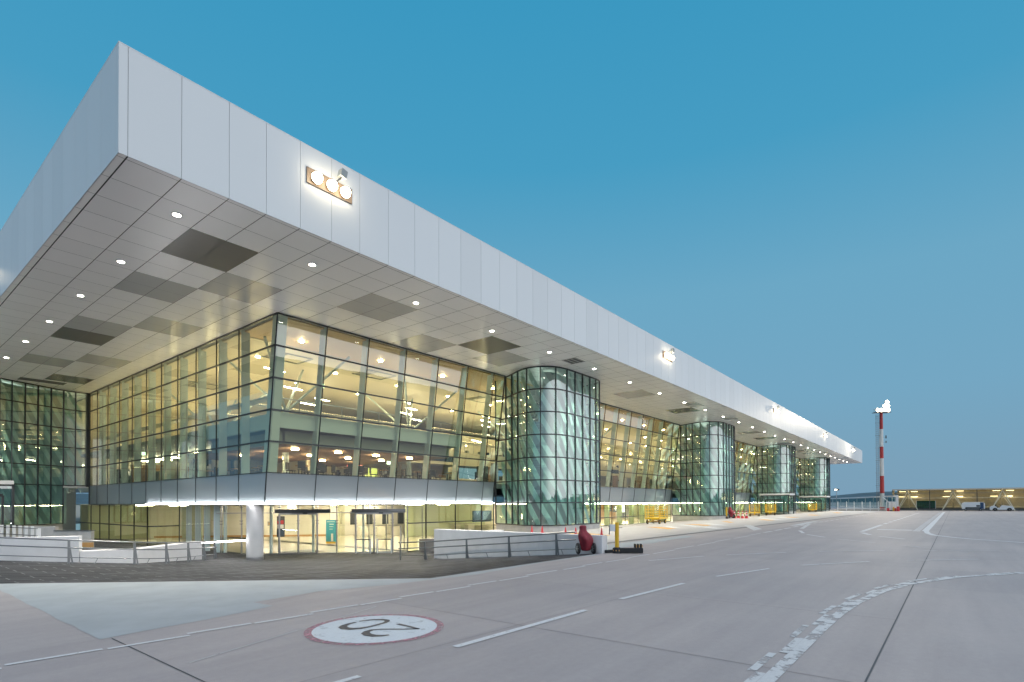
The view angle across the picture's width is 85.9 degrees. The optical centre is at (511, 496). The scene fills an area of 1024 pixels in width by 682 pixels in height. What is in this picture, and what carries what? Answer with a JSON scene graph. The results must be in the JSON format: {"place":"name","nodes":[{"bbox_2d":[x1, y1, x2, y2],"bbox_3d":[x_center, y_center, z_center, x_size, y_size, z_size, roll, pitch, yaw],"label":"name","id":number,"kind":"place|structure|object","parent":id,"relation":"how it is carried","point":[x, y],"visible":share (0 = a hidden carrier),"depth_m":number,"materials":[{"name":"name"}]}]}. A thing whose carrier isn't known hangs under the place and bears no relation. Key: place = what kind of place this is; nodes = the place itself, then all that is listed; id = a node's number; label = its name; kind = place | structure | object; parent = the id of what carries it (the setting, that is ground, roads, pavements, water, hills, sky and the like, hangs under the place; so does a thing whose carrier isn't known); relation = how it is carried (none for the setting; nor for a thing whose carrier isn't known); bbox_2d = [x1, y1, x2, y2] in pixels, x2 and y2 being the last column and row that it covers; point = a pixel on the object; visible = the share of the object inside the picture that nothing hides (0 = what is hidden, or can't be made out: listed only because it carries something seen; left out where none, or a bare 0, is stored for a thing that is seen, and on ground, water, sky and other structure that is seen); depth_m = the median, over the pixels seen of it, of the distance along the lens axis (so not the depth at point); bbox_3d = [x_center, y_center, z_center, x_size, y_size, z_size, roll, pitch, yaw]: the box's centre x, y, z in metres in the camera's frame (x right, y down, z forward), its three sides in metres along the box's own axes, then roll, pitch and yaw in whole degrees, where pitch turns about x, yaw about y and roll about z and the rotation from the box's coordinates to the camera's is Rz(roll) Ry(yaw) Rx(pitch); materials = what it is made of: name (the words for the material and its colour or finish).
{"place":"outdoors","nodes":[
{"label":"outdoors","id":0,"kind":"place"},
{"bbox_2d":[286,462,295,472],"bbox_3d":[-13.661,-1.652,33.944,0.450,0.952,0.440,0,-1,3],"label":"restaurant chair","id":1,"kind":"object","parent":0,"point":[288,466],"visible":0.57,"depth_m":33.90,"materials":[{"name":"grey"}]},
{"bbox_2d":[0,537,598,583],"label":"paving","id":2,"kind":"structure","parent":0,"point":[230,566],"depth_m":20.92,"materials":[{"name":"stone"}]},
{"bbox_2d":[0,525,40,536],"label":"slat barrier","id":3,"kind":"object","parent":2,"relation":"on","point":[26,528],"visible":0.66,"depth_m":29.95,"materials":[{"name":"white metal"}]},
{"bbox_2d":[0,536,81,561],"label":"retaining wall","id":4,"kind":"structure","parent":2,"relation":"on","point":[31,551],"depth_m":22.63,"materials":[{"name":"white concrete"}]},
{"bbox_2d":[23,526,95,546],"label":"ramp wall","id":5,"kind":"structure","parent":2,"relation":"on","point":[56,531],"depth_m":35.69,"materials":[{"name":"concrete"}]},
{"bbox_2d":[0,537,216,563],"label":"handrail","id":6,"kind":"object","parent":2,"relation":"on","point":[135,558],"visible":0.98,"depth_m":23.26,"materials":[{"name":"grey metal"}]},
{"bbox_2d":[202,540,246,542],"bbox_3d":[-15.971,2.482,30.561,0.060,0.060,2.400,-1,-1,39],"label":"light bar","id":7,"kind":"object","parent":6,"relation":"attached to","point":[226,541],"visible":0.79,"depth_m":30.64,"materials":[{"name":"white"}]},
{"bbox_2d":[80,541,201,562],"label":"retaining wall","id":8,"kind":"structure","parent":2,"relation":"on","point":[106,553],"depth_m":24.70,"materials":[{"name":"white concrete"}]},
{"bbox_2d":[355,539,370,553],"bbox_3d":[-10.144,3.359,37.416,1.098,1.020,0.098,0,-1,2],"label":"door guard","id":9,"kind":"object","parent":2,"relation":"on","point":[362,539],"visible":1,"depth_m":37.39,"materials":[{"name":"white paint"}]},
{"bbox_2d":[376,538,391,552],"bbox_3d":[-8.711,3.355,37.482,1.059,1.020,0.098,0,-1,0],"label":"door guard","id":10,"kind":"object","parent":2,"relation":"on","point":[384,539],"visible":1,"depth_m":37.45,"materials":[{"name":"white paint"}]},
{"bbox_2d":[399,526,400,559],"bbox_3d":[-6.267,2.591,30.909,0.105,1.906,4.472,0,-1,-11],"label":"handrail","id":11,"kind":"object","parent":2,"relation":"on","point":[400,543],"visible":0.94,"depth_m":28.96,"materials":[{"name":"grey metal"}]},
{"bbox_2d":[398,531,575,558],"bbox_3d":[-1.490,2.392,26.416,10.594,1.762,0.674,-1,-1,35],"label":"handrail","id":12,"kind":"object","parent":2,"relation":"on","point":[556,549],"visible":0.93,"depth_m":25.86,"materials":[{"name":"grey metal"}]},
{"bbox_2d":[434,529,606,558],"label":"retaining wall","id":13,"kind":"structure","parent":2,"relation":"on","point":[600,541],"depth_m":26.23,"materials":[{"name":"white concrete"}]},
{"bbox_2d":[575,525,595,553],"bbox_3d":[3.076,1.772,22.799,0.804,1.199,0.545,0,-1,-13],"label":"wheeled fire extinguisher","id":14,"kind":"object","parent":2,"relation":"on","point":[586,542],"visible":1,"depth_m":22.67,"materials":[{"name":"red metal"}]},
{"bbox_2d":[298,461,305,474],"bbox_3d":[-12.690,-1.665,33.183,0.440,0.952,0.450,0,-1,-17],"label":"restaurant chair","id":15,"kind":"object","parent":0,"point":[301,465],"visible":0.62,"depth_m":32.97,"materials":[{"name":"grey"}]},
{"bbox_2d":[317,463,324,473],"bbox_3d":[-12.221,-1.645,35.047,0.440,0.952,0.450,0,-1,-33],"label":"restaurant chair","id":16,"kind":"object","parent":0,"point":[321,466],"visible":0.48,"depth_m":34.87,"materials":[{"name":"grey"}]},
{"bbox_2d":[331,465,340,474],"bbox_3d":[-11.688,-1.630,36.532,0.450,0.952,0.440,0,-1,16],"label":"restaurant chair","id":17,"kind":"object","parent":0,"point":[333,468],"visible":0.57,"depth_m":36.51,"materials":[{"name":"grey"}]},
{"bbox_2d":[346,464,352,475],"bbox_3d":[-10.522,-1.644,35.708,0.440,0.952,0.450,0,-1,-36],"label":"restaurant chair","id":18,"kind":"object","parent":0,"point":[350,466],"visible":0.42,"depth_m":35.50,"materials":[{"name":"grey"}]},
{"bbox_2d":[358,466,363,475],"bbox_3d":[-10.341,-1.625,37.424,0.440,0.952,0.450,0,-1,-28],"label":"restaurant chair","id":19,"kind":"object","parent":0,"point":[361,470],"visible":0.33,"depth_m":37.25,"materials":[{"name":"grey"}]},
{"bbox_2d":[359,467,367,475],"bbox_3d":[-10.480,-1.608,38.817,0.440,0.952,0.450,0,-1,16],"label":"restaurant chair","id":20,"kind":"object","parent":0,"point":[366,471],"visible":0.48,"depth_m":38.96,"materials":[{"name":"grey"}]},
{"bbox_2d":[427,470,434,478],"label":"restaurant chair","id":21,"kind":"object","parent":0,"point":[432,473],"visible":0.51,"depth_m":42.23,"materials":[{"name":"grey"}]},
{"bbox_2d":[76,491,896,503],"bbox_3d":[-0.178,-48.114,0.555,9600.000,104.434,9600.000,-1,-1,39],"label":"hills","id":22,"kind":"structure","parent":0,"point":[82,498],"depth_m":3136.62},
{"bbox_2d":[0,503,1023,681],"bbox_3d":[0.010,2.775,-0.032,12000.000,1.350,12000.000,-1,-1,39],"label":"apron","id":23,"kind":"object","parent":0,"point":[965,629],"visible":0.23,"depth_m":9.69,"materials":[{"name":"concrete"}]},
{"bbox_2d":[0,554,598,638],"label":"repair patch","id":24,"kind":"object","parent":23,"relation":"on","point":[104,610],"visible":1,"depth_m":12.32,"materials":[{"name":"concrete"}]},
{"bbox_2d":[311,615,436,642],"bbox_3d":[-2.295,2.208,9.264,2.060,0.001,2.060,-1,-1,39],"label":"speed roundel disc","id":25,"kind":"object","parent":23,"relation":"on","point":[331,631],"visible":1,"depth_m":9.13,"materials":[{"name":"white paint"}]},
{"bbox_2d":[304,614,443,644],"bbox_3d":[-2.295,2.205,9.264,2.280,0.001,2.280,-1,-1,39],"label":"speed roundel ring","id":26,"kind":"object","parent":25,"relation":"on","point":[325,622],"visible":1,"depth_m":8.97,"materials":[{"name":"red paint"}]},
{"bbox_2d":[338,619,419,636],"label":"speed roundel digits","id":27,"kind":"object","parent":25,"relation":"on","point":[364,633],"visible":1,"depth_m":9.21,"materials":[{"name":"grey paint"}]},
{"bbox_2d":[0,41,861,559],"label":"terminal building","id":28,"kind":"structure","parent":23,"relation":"on","point":[198,277],"depth_m":36.71,"materials":[{"name":"grey"}]},
{"bbox_2d":[90,505,98,529],"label":"ground floor window","id":29,"kind":"structure","parent":28,"relation":"in","point":[91,505],"depth_m":50.57,"materials":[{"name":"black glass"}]},
{"bbox_2d":[88,390,105,504],"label":"facade window","id":30,"kind":"structure","parent":28,"relation":"in","point":[92,500],"depth_m":49.81,"materials":[{"name":"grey glass"}]},
{"bbox_2d":[99,505,108,539],"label":"ground floor window","id":31,"kind":"structure","parent":28,"relation":"in","point":[99,505],"depth_m":48.88,"materials":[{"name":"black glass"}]},
{"bbox_2d":[97,385,116,504],"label":"facade window","id":32,"kind":"structure","parent":28,"relation":"in","point":[102,490],"depth_m":47.93,"materials":[{"name":"grey glass"}]},
{"bbox_2d":[108,505,119,540],"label":"ground floor window","id":33,"kind":"structure","parent":28,"relation":"in","point":[109,505],"depth_m":47.30,"materials":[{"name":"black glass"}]},
{"bbox_2d":[107,381,128,504],"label":"facade window","id":34,"kind":"structure","parent":28,"relation":"in","point":[113,489],"depth_m":46.02,"materials":[{"name":"grey glass"}]},
{"bbox_2d":[120,505,133,542],"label":"ground floor window","id":35,"kind":"structure","parent":28,"relation":"in","point":[120,505],"depth_m":45.35,"materials":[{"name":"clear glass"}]},
{"bbox_2d":[119,375,141,504],"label":"facade window","id":36,"kind":"structure","parent":28,"relation":"in","point":[125,489],"depth_m":44.09,"materials":[{"name":"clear glass"}]},
{"bbox_2d":[133,505,146,540],"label":"ground floor window","id":37,"kind":"structure","parent":28,"relation":"in","point":[134,505],"depth_m":43.40,"materials":[{"name":"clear glass"}]},
{"bbox_2d":[131,369,155,504],"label":"facade window","id":38,"kind":"structure","parent":28,"relation":"in","point":[138,489],"depth_m":42.17,"materials":[{"name":"grey glass"}]},
{"bbox_2d":[145,362,170,504],"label":"facade window","id":39,"kind":"structure","parent":28,"relation":"in","point":[153,489],"depth_m":40.25,"materials":[{"name":"grey glass"}]},
{"bbox_2d":[147,505,179,545],"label":"ground floor window","id":40,"kind":"structure","parent":28,"relation":"in","point":[147,505],"depth_m":42.38,"materials":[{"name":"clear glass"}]},
{"bbox_2d":[161,355,187,503],"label":"facade window","id":41,"kind":"structure","parent":28,"relation":"in","point":[169,488],"depth_m":38.38,"materials":[{"name":"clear glass"}]},
{"bbox_2d":[177,348,206,503],"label":"facade window","id":42,"kind":"structure","parent":28,"relation":"in","point":[186,486],"depth_m":36.48,"materials":[{"name":"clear glass"}]},
{"bbox_2d":[195,339,226,503],"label":"facade window","id":43,"kind":"structure","parent":28,"relation":"in","point":[205,486],"depth_m":34.59,"materials":[{"name":"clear glass"}]},
{"bbox_2d":[216,329,249,502],"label":"facade window","id":44,"kind":"structure","parent":28,"relation":"in","point":[227,486],"depth_m":32.70,"materials":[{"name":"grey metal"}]},
{"bbox_2d":[238,312,287,502],"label":"facade window","id":45,"kind":"structure","parent":28,"relation":"in","point":[252,486],"depth_m":30.49,"materials":[{"name":"grey glass"}]},
{"bbox_2d":[277,516,284,536],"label":"wall poster","id":46,"kind":"object","parent":28,"relation":"attached to","point":[282,527],"depth_m":51.93,"materials":[{"name":"multicoloured"}]},
{"bbox_2d":[263,312,327,502],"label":"facade window","id":47,"kind":"structure","parent":28,"relation":"in","point":[285,487],"depth_m":30.92,"materials":[{"name":"grey glass"}]},
{"bbox_2d":[275,509,330,553],"bbox_3d":[-14.211,2.359,37.374,3.635,3.030,0.237,0,-1,-7],"label":"sliding door","id":48,"kind":"structure","parent":28,"relation":"in","point":[297,512],"depth_m":37.35,"materials":[{"name":"silver metal"}]},
{"bbox_2d":[326,520,335,543],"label":"advertising banner","id":49,"kind":"object","parent":28,"relation":"on","point":[330,531],"visible":0.95,"depth_m":46.43,"materials":[{"name":"teal plastic"}]},
{"bbox_2d":[310,326,369,502],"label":"facade window","id":50,"kind":"structure","parent":28,"relation":"in","point":[333,488],"depth_m":32.99,"materials":[{"name":"grey glass"}]},
{"bbox_2d":[352,509,405,552],"bbox_3d":[-9.196,2.347,37.986,3.648,3.030,0.237,0,-1,-7],"label":"sliding door","id":51,"kind":"structure","parent":28,"relation":"in","point":[357,511],"depth_m":37.96,"materials":[{"name":"silver metal"}]},
{"bbox_2d":[352,338,406,503],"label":"facade window","id":52,"kind":"structure","parent":28,"relation":"in","point":[370,489],"depth_m":35.26,"materials":[{"name":"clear glass"}]},
{"bbox_2d":[390,348,439,503],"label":"facade window","id":53,"kind":"structure","parent":28,"relation":"in","point":[407,490],"depth_m":37.56,"materials":[{"name":"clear glass"}]},
{"bbox_2d":[408,504,426,551],"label":"ground floor window","id":54,"kind":"structure","parent":28,"relation":"in","point":[425,504],"depth_m":39.68,"materials":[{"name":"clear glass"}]},
{"bbox_2d":[426,504,455,528],"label":"ground floor window","id":55,"kind":"structure","parent":28,"relation":"in","point":[455,504],"depth_m":41.66,"materials":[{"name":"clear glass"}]},
{"bbox_2d":[422,358,468,503],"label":"facade window","id":56,"kind":"structure","parent":28,"relation":"in","point":[438,490],"depth_m":39.81,"materials":[{"name":"grey glass"}]},
{"bbox_2d":[456,503,481,529],"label":"ground floor window","id":57,"kind":"structure","parent":28,"relation":"in","point":[481,503],"depth_m":44.25,"materials":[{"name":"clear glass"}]},
{"bbox_2d":[451,366,494,502],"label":"facade window","id":58,"kind":"structure","parent":28,"relation":"in","point":[467,491],"depth_m":42.12,"materials":[{"name":"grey glass"}]},
{"bbox_2d":[482,503,493,529],"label":"ground floor window","id":59,"kind":"structure","parent":28,"relation":"in","point":[493,503],"depth_m":45.47,"materials":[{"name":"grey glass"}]},
{"bbox_2d":[477,373,505,502],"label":"facade window","id":60,"kind":"structure","parent":28,"relation":"in","point":[488,487],"depth_m":44.27,"materials":[{"name":"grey glass"}]},
{"bbox_2d":[584,401,605,501],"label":"facade window","id":61,"kind":"structure","parent":28,"relation":"in","point":[588,488],"depth_m":56.92,"materials":[{"name":"grey glass"}]},
{"bbox_2d":[593,404,618,502],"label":"facade window","id":62,"kind":"structure","parent":28,"relation":"in","point":[605,491],"depth_m":58.33,"materials":[{"name":"clear glass"}]},
{"bbox_2d":[605,408,631,502],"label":"facade window","id":63,"kind":"structure","parent":28,"relation":"in","point":[615,496],"depth_m":60.58,"materials":[{"name":"clear glass"}]},
{"bbox_2d":[613,505,624,511],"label":"belt sign","id":64,"kind":"object","parent":28,"relation":"attached to","point":[615,508],"visible":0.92,"depth_m":71.26,"materials":[{"name":"grey"}]},
{"bbox_2d":[612,503,625,524],"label":"ground floor window","id":65,"kind":"structure","parent":28,"relation":"in","point":[625,503],"depth_m":63.72,"materials":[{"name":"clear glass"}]},
{"bbox_2d":[622,506,628,517],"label":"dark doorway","id":66,"kind":"structure","parent":28,"relation":"in","point":[627,507],"depth_m":93.33,"materials":[{"name":"grey"}]},
{"bbox_2d":[618,411,643,502],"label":"facade window","id":67,"kind":"structure","parent":28,"relation":"in","point":[628,493],"depth_m":62.92,"materials":[{"name":"clear glass"}]},
{"bbox_2d":[630,415,653,502],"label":"facade window","id":68,"kind":"structure","parent":28,"relation":"in","point":[639,494],"depth_m":65.25,"materials":[{"name":"clear glass"}]},
{"bbox_2d":[641,418,664,502],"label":"facade window","id":69,"kind":"structure","parent":28,"relation":"in","point":[650,493],"depth_m":67.56,"materials":[{"name":"clear glass"}]},
{"bbox_2d":[652,421,673,502],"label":"facade window","id":70,"kind":"structure","parent":28,"relation":"in","point":[660,493],"depth_m":69.85,"materials":[{"name":"clear glass"}]},
{"bbox_2d":[661,423,679,502],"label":"facade window","id":71,"kind":"structure","parent":28,"relation":"in","point":[668,492],"depth_m":72.20,"materials":[{"name":"clear glass"}]},
{"bbox_2d":[731,441,742,501],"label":"facade window","id":72,"kind":"structure","parent":28,"relation":"in","point":[736,442],"depth_m":93.05,"materials":[{"name":"clear glass"}]},
{"bbox_2d":[733,442,746,501],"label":"facade window","id":73,"kind":"structure","parent":28,"relation":"in","point":[738,495],"depth_m":95.49,"materials":[{"name":"clear glass"}]},
{"bbox_2d":[738,444,752,501],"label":"facade window","id":74,"kind":"structure","parent":28,"relation":"in","point":[743,496],"depth_m":97.85,"materials":[{"name":"clear glass"}]},
{"bbox_2d":[743,445,756,501],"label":"facade window","id":75,"kind":"structure","parent":28,"relation":"in","point":[750,447],"depth_m":100.17,"materials":[{"name":"clear glass"}]},
{"bbox_2d":[793,458,799,488],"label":"facade window","id":76,"kind":"structure","parent":28,"relation":"in","point":[796,458],"depth_m":128.37,"materials":[{"name":"clear glass"}]},
{"bbox_2d":[0,512,883,668],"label":"edge line","id":77,"kind":"object","parent":23,"relation":"on","point":[316,611],"visible":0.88,"depth_m":9.96,"materials":[{"name":"white paint"}]},
{"bbox_2d":[111,536,937,681],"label":"slab joints","id":78,"kind":"object","parent":23,"relation":"on","point":[870,671],"visible":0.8,"depth_m":8.00,"materials":[{"name":"grey"}]},
{"bbox_2d":[189,524,948,662],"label":"ghost lines","id":79,"kind":"object","parent":23,"relation":"on","point":[805,526],"visible":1,"depth_m":10.67,"materials":[{"name":"paint"}]},
{"bbox_2d":[605,522,642,553],"bbox_3d":[4.647,1.707,22.868,1.568,1.280,0.376,0,-1,9],"label":"platform trolley","id":80,"kind":"object","parent":23,"relation":"on","point":[637,548],"visible":1,"depth_m":22.80,"materials":[{"name":"metal"}]},
{"bbox_2d":[271,519,1014,681],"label":"fine joints","id":81,"kind":"object","parent":23,"relation":"on","point":[607,601],"visible":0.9,"depth_m":9.88,"materials":[{"name":"grey concrete"}]},
{"bbox_2d":[607,536,692,549],"bbox_3d":[7.284,2.408,29.411,1.592,0.001,13.019,-1,-1,39],"label":"painted line","id":82,"kind":"object","parent":23,"relation":"on","point":[626,544],"visible":0.7,"depth_m":28.97,"materials":[{"name":"paint"}]},
{"bbox_2d":[334,531,976,681],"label":"lane dashes","id":83,"kind":"object","parent":23,"relation":"on","point":[486,637],"visible":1,"depth_m":10.12,"materials":[{"name":"white paint"}]},
{"bbox_2d":[645,506,667,523],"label":"baggage dolly","id":84,"kind":"object","parent":23,"relation":"on","point":[659,518],"visible":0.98,"depth_m":57.14,"materials":[{"name":"yellow metal"}]},
{"bbox_2d":[727,507,734,517],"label":"fire extinguisher","id":85,"kind":"object","parent":23,"relation":"on","point":[731,513],"visible":0.96,"depth_m":72.28,"materials":[{"name":"red metal"}]},
{"bbox_2d":[749,504,759,515],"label":"baggage dolly","id":86,"kind":"object","parent":23,"relation":"on","point":[754,509],"visible":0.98,"depth_m":83.04,"materials":[{"name":"yellow metal"}]},
{"bbox_2d":[765,504,775,514],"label":"baggage dolly","id":87,"kind":"object","parent":23,"relation":"on","point":[769,511],"visible":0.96,"depth_m":89.90,"materials":[{"name":"yellow metal"}]},
{"bbox_2d":[808,503,816,511],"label":"baggage dolly","id":88,"kind":"object","parent":23,"relation":"on","point":[812,505],"visible":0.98,"depth_m":118.25,"materials":[{"name":"yellow metal"}]},
{"bbox_2d":[832,501,886,510],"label":"white railing","id":89,"kind":"object","parent":23,"relation":"on","point":[861,509],"visible":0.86,"depth_m":128.90,"materials":[{"name":"white metal"}]},
{"bbox_2d":[873,400,889,507],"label":"floodlight mast","id":90,"kind":"object","parent":23,"relation":"on","point":[880,455],"visible":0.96,"depth_m":131.31,"materials":[{"name":"red"}]},
{"bbox_2d":[744,572,1021,681],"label":"worn teeth","id":91,"kind":"object","parent":23,"relation":"on","point":[792,644],"visible":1,"depth_m":8.43},
{"bbox_2d":[859,513,917,531],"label":"line","id":92,"kind":"object","parent":23,"relation":"on","point":[884,523],"visible":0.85,"depth_m":47.62,"materials":[{"name":"white paint"}]},
{"bbox_2d":[757,573,1023,681],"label":"worn band","id":93,"kind":"object","parent":23,"relation":"on","point":[774,674],"visible":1,"depth_m":8.37,"materials":[{"name":"white paint"}]},
{"bbox_2d":[889,502,895,510],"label":"white cabinet","id":94,"kind":"object","parent":23,"relation":"on","point":[892,505],"visible":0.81,"depth_m":123.26,"materials":[{"name":"white metal"}]},
{"bbox_2d":[913,512,944,530],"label":"painted line","id":95,"kind":"object","parent":23,"relation":"on","point":[929,526],"visible":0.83,"depth_m":48.27,"materials":[{"name":"white paint"}]},
{"bbox_2d":[892,487,1023,510],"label":"apron shelter","id":96,"kind":"object","parent":23,"relation":"on","point":[954,499],"visible":0.71,"depth_m":131.42,"materials":[{"name":"beige metal"}]},
{"bbox_2d":[916,500,935,508],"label":"glass screen","id":97,"kind":"object","parent":96,"relation":"attached to","point":[922,504],"visible":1,"depth_m":133.03,"materials":[{"name":"green glass"}]},
{"bbox_2d":[962,502,984,510],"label":"truck","id":98,"kind":"object","parent":23,"relation":"on","point":[979,506],"visible":0.98,"depth_m":120.82,"materials":[{"name":"white paint"}]},
{"bbox_2d":[924,531,1023,542],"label":"tail line","id":99,"kind":"object","parent":23,"relation":"on","point":[927,532],"visible":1,"depth_m":31.98,"materials":[{"name":"white paint"}]},
{"bbox_2d":[990,504,1013,510],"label":"baggage tractor","id":100,"kind":"object","parent":23,"relation":"on","point":[1003,507],"visible":0.98,"depth_m":117.59,"materials":[{"name":"white paint"}]},
{"bbox_2d":[0,0,1023,529],"label":"sky","id":101,"kind":"structure","parent":0,"point":[817,204],"materials":[{"name":"blue"}]},
{"bbox_2d":[551,511,879,543],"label":"side paving","id":102,"kind":"structure","parent":0,"point":[636,532],"depth_m":49.79,"materials":[{"name":"beige concrete"}]},
{"bbox_2d":[569,512,838,535],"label":"orange marks","id":103,"kind":"object","parent":102,"relation":"on","point":[693,524],"visible":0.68,"depth_m":49.85,"materials":[{"name":"paint"}]},
{"bbox_2d":[607,513,866,543],"bbox_3d":[33.837,2.694,63.053,0.791,0.001,99.314,-1,-1,40],"label":"drain strip","id":104,"kind":"object","parent":102,"relation":"on","point":[718,530],"visible":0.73,"depth_m":39.61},
{"bbox_2d":[664,517,816,529],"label":"white crossing","id":105,"kind":"object","parent":102,"relation":"on","point":[752,527],"visible":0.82,"depth_m":49.70,"materials":[{"name":"paint"}]},
{"bbox_2d":[827,495,898,508],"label":"glazed link wall","id":106,"kind":"structure","parent":0,"point":[872,501],"depth_m":159.74,"materials":[{"name":"teal glass"}]}
]}

